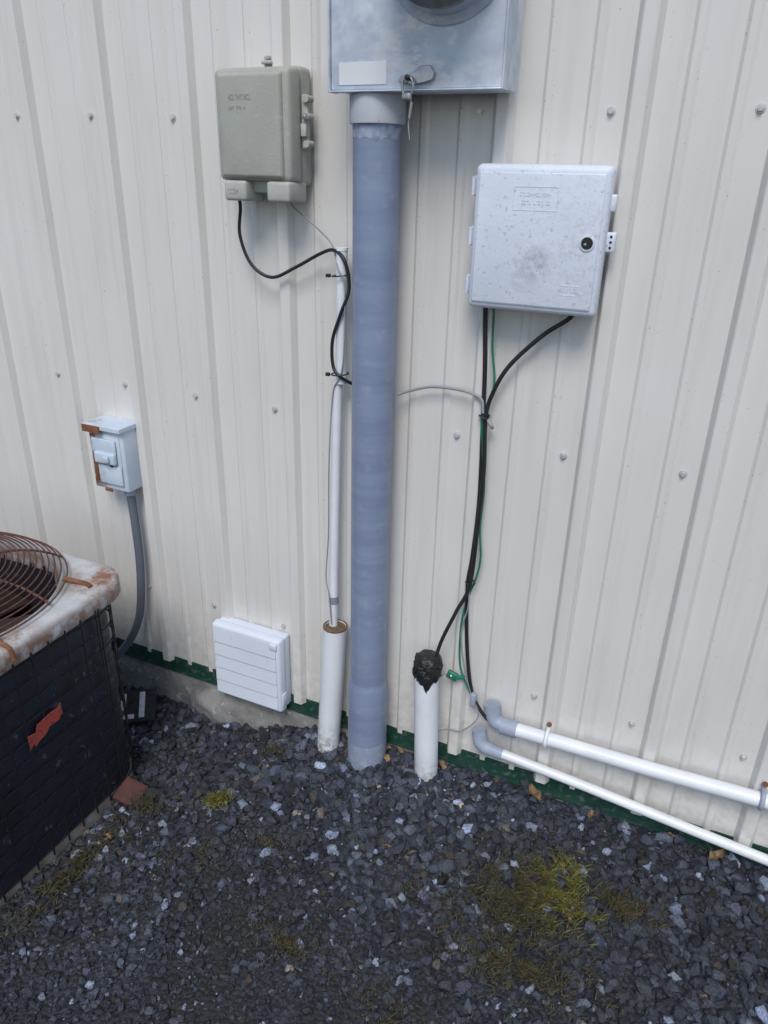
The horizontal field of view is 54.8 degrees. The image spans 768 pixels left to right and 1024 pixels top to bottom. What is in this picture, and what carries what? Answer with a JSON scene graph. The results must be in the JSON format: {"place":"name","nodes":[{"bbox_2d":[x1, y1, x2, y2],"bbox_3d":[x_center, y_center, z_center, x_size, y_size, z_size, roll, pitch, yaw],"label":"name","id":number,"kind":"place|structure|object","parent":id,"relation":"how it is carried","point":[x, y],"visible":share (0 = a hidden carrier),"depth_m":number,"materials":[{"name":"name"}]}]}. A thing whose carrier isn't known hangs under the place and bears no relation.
{"place":"outdoors","nodes":[
{"label":"outdoors","id":0,"kind":"place"},
{"bbox_2d":[0,684,767,1023],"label":"ground","id":1,"kind":"structure","parent":0,"point":[352,1009],"depth_m":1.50,"materials":[{"name":"grey gravel"}]},
{"bbox_2d":[0,531,134,906],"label":"air conditioner unit","id":2,"kind":"object","parent":1,"relation":"on","point":[67,760],"visible":1,"depth_m":1.72,"materials":[{"name":"black metal"}]},
{"bbox_2d":[113,776,147,806],"bbox_3d":[-0.661,0.732,1.934,0.064,0.048,0.070,10,26,18],"label":"terracotta shard","id":3,"kind":"object","parent":1,"relation":"on","point":[129,787],"visible":0.94,"depth_m":1.93,"materials":[{"name":"red ceramic"}]},
{"bbox_2d":[119,688,155,722],"bbox_3d":[-0.741,0.579,2.212,0.115,0.051,0.089,-3,25,-10],"label":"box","id":4,"kind":"object","parent":1,"relation":"on","point":[141,705],"visible":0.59,"depth_m":2.21,"materials":[{"name":"plastic"}]},
{"bbox_2d":[190,687,284,730],"bbox_3d":[-0.440,0.598,2.216,0.340,0.154,0.105,12,26,22],"label":"footing lump","id":5,"kind":"object","parent":1,"relation":"on","point":[213,704],"visible":0.63,"depth_m":2.17,"materials":[{"name":"concrete"}]},
{"bbox_2d":[317,619,347,752],"bbox_3d":[-0.141,0.503,1.972,0.091,0.483,0.062,12,26,22],"label":"white sleeve pipe","id":6,"kind":"object","parent":1,"relation":"on","point":[334,639],"visible":0.88,"depth_m":1.92,"materials":[{"name":"plastic"}]},
{"bbox_2d":[329,247,347,626],"bbox_3d":[-0.106,-0.097,1.699,0.049,0.964,0.028,12,26,22],"label":"white conduit riser","id":7,"kind":"object","parent":6,"relation":"attached to","point":[335,478],"visible":0.92,"depth_m":1.67,"materials":[{"name":"plastic"}]},
{"bbox_2d":[325,372,348,375],"bbox_3d":[-0.098,-0.298,1.600,0.046,0.007,0.038,12,26,22],"label":"cable tie","id":8,"kind":"object","parent":7,"relation":"attached to","point":[327,373],"visible":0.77,"depth_m":1.59,"materials":[{"name":"black plastic"}]},
{"bbox_2d":[0,732,688,1023],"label":"dry grass","id":9,"kind":"structure","parent":1,"relation":"on","point":[516,897],"depth_m":1.54,"materials":[{"name":"green plant"}]},
{"bbox_2d":[195,779,610,951],"bbox_3d":[0.006,0.765,1.745,1.026,0.109,0.293,12,26,22],"label":"moss patch","id":10,"kind":"object","parent":1,"relation":"on","point":[219,797],"visible":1,"depth_m":1.59,"materials":[{"name":"green plant"}]},
{"bbox_2d":[104,728,724,996],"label":"dead leaves","id":11,"kind":"object","parent":1,"relation":"on","point":[536,793],"visible":0.86,"depth_m":1.80,"materials":[{"name":"brown plant"}]},
{"bbox_2d":[112,651,740,861],"bbox_3d":[0.611,0.917,1.992,16.000,0.507,0.256,12,26,22],"label":"foundation","id":12,"kind":"object","parent":1,"relation":"on","point":[170,684],"visible":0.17,"depth_m":2.30,"materials":[{"name":"concrete"}]},
{"bbox_2d":[111,637,767,855],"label":"base trim","id":13,"kind":"structure","parent":12,"relation":"on","point":[496,767],"depth_m":1.90,"materials":[{"name":"green metal"}]},
{"bbox_2d":[0,0,767,847],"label":"front siding","id":14,"kind":"object","parent":13,"relation":"on","point":[620,580],"visible":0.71,"depth_m":1.60,"materials":[{"name":"paint"}]},
{"bbox_2d":[81,415,144,660],"bbox_3d":[-0.809,0.125,2.091,0.320,0.784,0.134,-2,25,-8],"label":"rusty disconnect box","id":15,"kind":"object","parent":14,"relation":"attached to","point":[114,449],"visible":0.91,"depth_m":1.96,"materials":[{"name":"grey paint"}]},
{"bbox_2d":[212,617,290,711],"bbox_3d":[-0.370,0.424,2.071,0.223,0.238,0.063,12,26,22],"label":"louvered vent cover","id":16,"kind":"object","parent":14,"relation":"attached to","point":[252,661],"visible":0.99,"depth_m":2.04,"materials":[{"name":"white plastic"}]},
{"bbox_2d":[215,55,314,202],"bbox_3d":[-0.230,-0.753,1.459,0.193,0.263,0.096,12,26,22],"label":"telephone interface box","id":17,"kind":"object","parent":14,"relation":"attached to","point":[265,115],"visible":1,"depth_m":1.43,"materials":[{"name":"beige plastic"}]},
{"bbox_2d":[238,201,351,384],"bbox_3d":[-0.188,-0.467,1.572,0.279,0.384,0.037,12,26,22],"label":"black telephone cable","id":18,"kind":"object","parent":17,"relation":"attached to","point":[304,262],"visible":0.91,"depth_m":1.56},
{"bbox_2d":[326,273,350,276],"bbox_3d":[-0.090,-0.484,1.515,0.046,0.007,0.038,12,26,22],"label":"cable tie","id":19,"kind":"object","parent":18,"relation":"attached to","point":[328,275],"visible":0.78,"depth_m":1.50,"materials":[{"name":"black plastic"}]},
{"bbox_2d":[290,203,345,624],"bbox_3d":[-0.141,-0.181,1.679,0.141,0.991,0.032,15,28,27],"label":"gray telephone wire","id":20,"kind":"object","parent":17,"relation":"attached to","point":[316,227],"visible":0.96,"depth_m":1.61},
{"bbox_2d":[348,92,405,770],"bbox_3d":[-0.029,-0.012,1.674,0.102,1.632,0.102,12,26,22],"label":"gray conduit","id":21,"kind":"object","parent":14,"relation":"attached to","point":[377,120],"visible":0.94,"depth_m":1.53,"materials":[{"name":"plastic"}]},
{"bbox_2d":[14,103,765,760],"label":"siding screws","id":22,"kind":"object","parent":14,"relation":"attached to","point":[760,109],"visible":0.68,"depth_m":1.59,"materials":[{"name":"grey metal"}]},
{"bbox_2d":[327,0,524,139],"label":"electric meter box","id":23,"kind":"object","parent":14,"relation":"attached to","point":[408,49],"visible":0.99,"depth_m":1.23,"materials":[{"name":"metal"}]},
{"bbox_2d":[397,385,483,413],"bbox_3d":[0.118,-0.240,1.544,0.194,0.044,0.017,11,26,20],"label":"gray cross cable","id":24,"kind":"object","parent":14,"relation":"attached to","point":[449,388],"visible":1,"depth_m":1.53,"materials":[{"name":"grey plastic"}]},
{"bbox_2d":[438,592,478,731],"bbox_3d":[0.183,0.401,1.796,0.115,0.530,0.010,12,26,22],"label":"thin gray wire","id":25,"kind":"object","parent":14,"relation":"attached to","point":[464,670],"visible":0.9,"depth_m":1.78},
{"bbox_2d":[465,308,487,720],"bbox_3d":[0.232,0.048,1.614,0.111,0.996,0.019,13,27,24],"label":"black utility cable","id":26,"kind":"object","parent":14,"relation":"attached to","point":[485,349],"visible":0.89,"depth_m":1.59,"materials":[{"name":"black rubber"}]},
{"bbox_2d":[446,669,476,706],"bbox_3d":[0.187,0.427,1.798,0.079,0.090,0.018,8,25,14],"label":"green ground clamp","id":27,"kind":"object","parent":26,"relation":"attached to","point":[453,676],"visible":1,"depth_m":1.79,"materials":[{"name":"metal"}]},
{"bbox_2d":[459,308,495,692],"bbox_3d":[0.202,0.013,1.616,0.041,0.937,0.013,12,26,22],"label":"green ground wire","id":28,"kind":"object","parent":14,"relation":"attached to","point":[494,381],"visible":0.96,"depth_m":1.62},
{"bbox_2d":[478,414,489,419],"bbox_3d":[0.206,-0.196,1.521,0.024,0.008,0.024,12,26,22],"label":"cable clip","id":29,"kind":"object","parent":14,"relation":"attached to","point":[482,417],"visible":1,"depth_m":1.51,"materials":[{"name":"black plastic"}]},
{"bbox_2d":[435,315,573,657],"bbox_3d":[0.240,-0.018,1.570,0.229,0.843,0.034,9,26,17],"label":"black utility cable","id":30,"kind":"object","parent":14,"relation":"attached to","point":[519,355],"visible":0.92,"depth_m":1.55,"materials":[{"name":"black rubber"}]},
{"bbox_2d":[487,419,493,428],"bbox_3d":[0.218,-0.179,1.517,0.018,0.025,0.018,2,24,1],"label":"clip screw mount","id":31,"kind":"object","parent":30,"relation":"attached to","point":[490,424],"visible":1,"depth_m":1.51,"materials":[{"name":"grey plastic"}]},
{"bbox_2d":[465,163,617,316],"bbox_3d":[0.278,-0.486,1.326,0.266,0.247,0.066,12,26,22],"label":"white utility box","id":32,"kind":"object","parent":14,"relation":"attached to","point":[541,239],"visible":1,"depth_m":1.30,"materials":[{"name":"plastic"}]},
{"bbox_2d":[472,725,767,865],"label":"horizontal conduit","id":33,"kind":"object","parent":14,"relation":"attached to","point":[483,744],"visible":1,"depth_m":1.72,"materials":[{"name":"white plastic"}]},
{"bbox_2d":[484,700,767,810],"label":"horizontal conduit","id":34,"kind":"object","parent":14,"relation":"attached to","point":[505,726],"visible":1,"depth_m":1.67,"materials":[{"name":"white plastic"}]},
{"bbox_2d":[412,649,442,781],"bbox_3d":[0.105,0.549,1.859,0.084,0.464,0.073,12,26,22],"label":"taped riser pipe","id":35,"kind":"object","parent":1,"relation":"on","point":[427,669],"visible":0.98,"depth_m":1.80,"materials":[{"name":"white plastic"}]}
]}

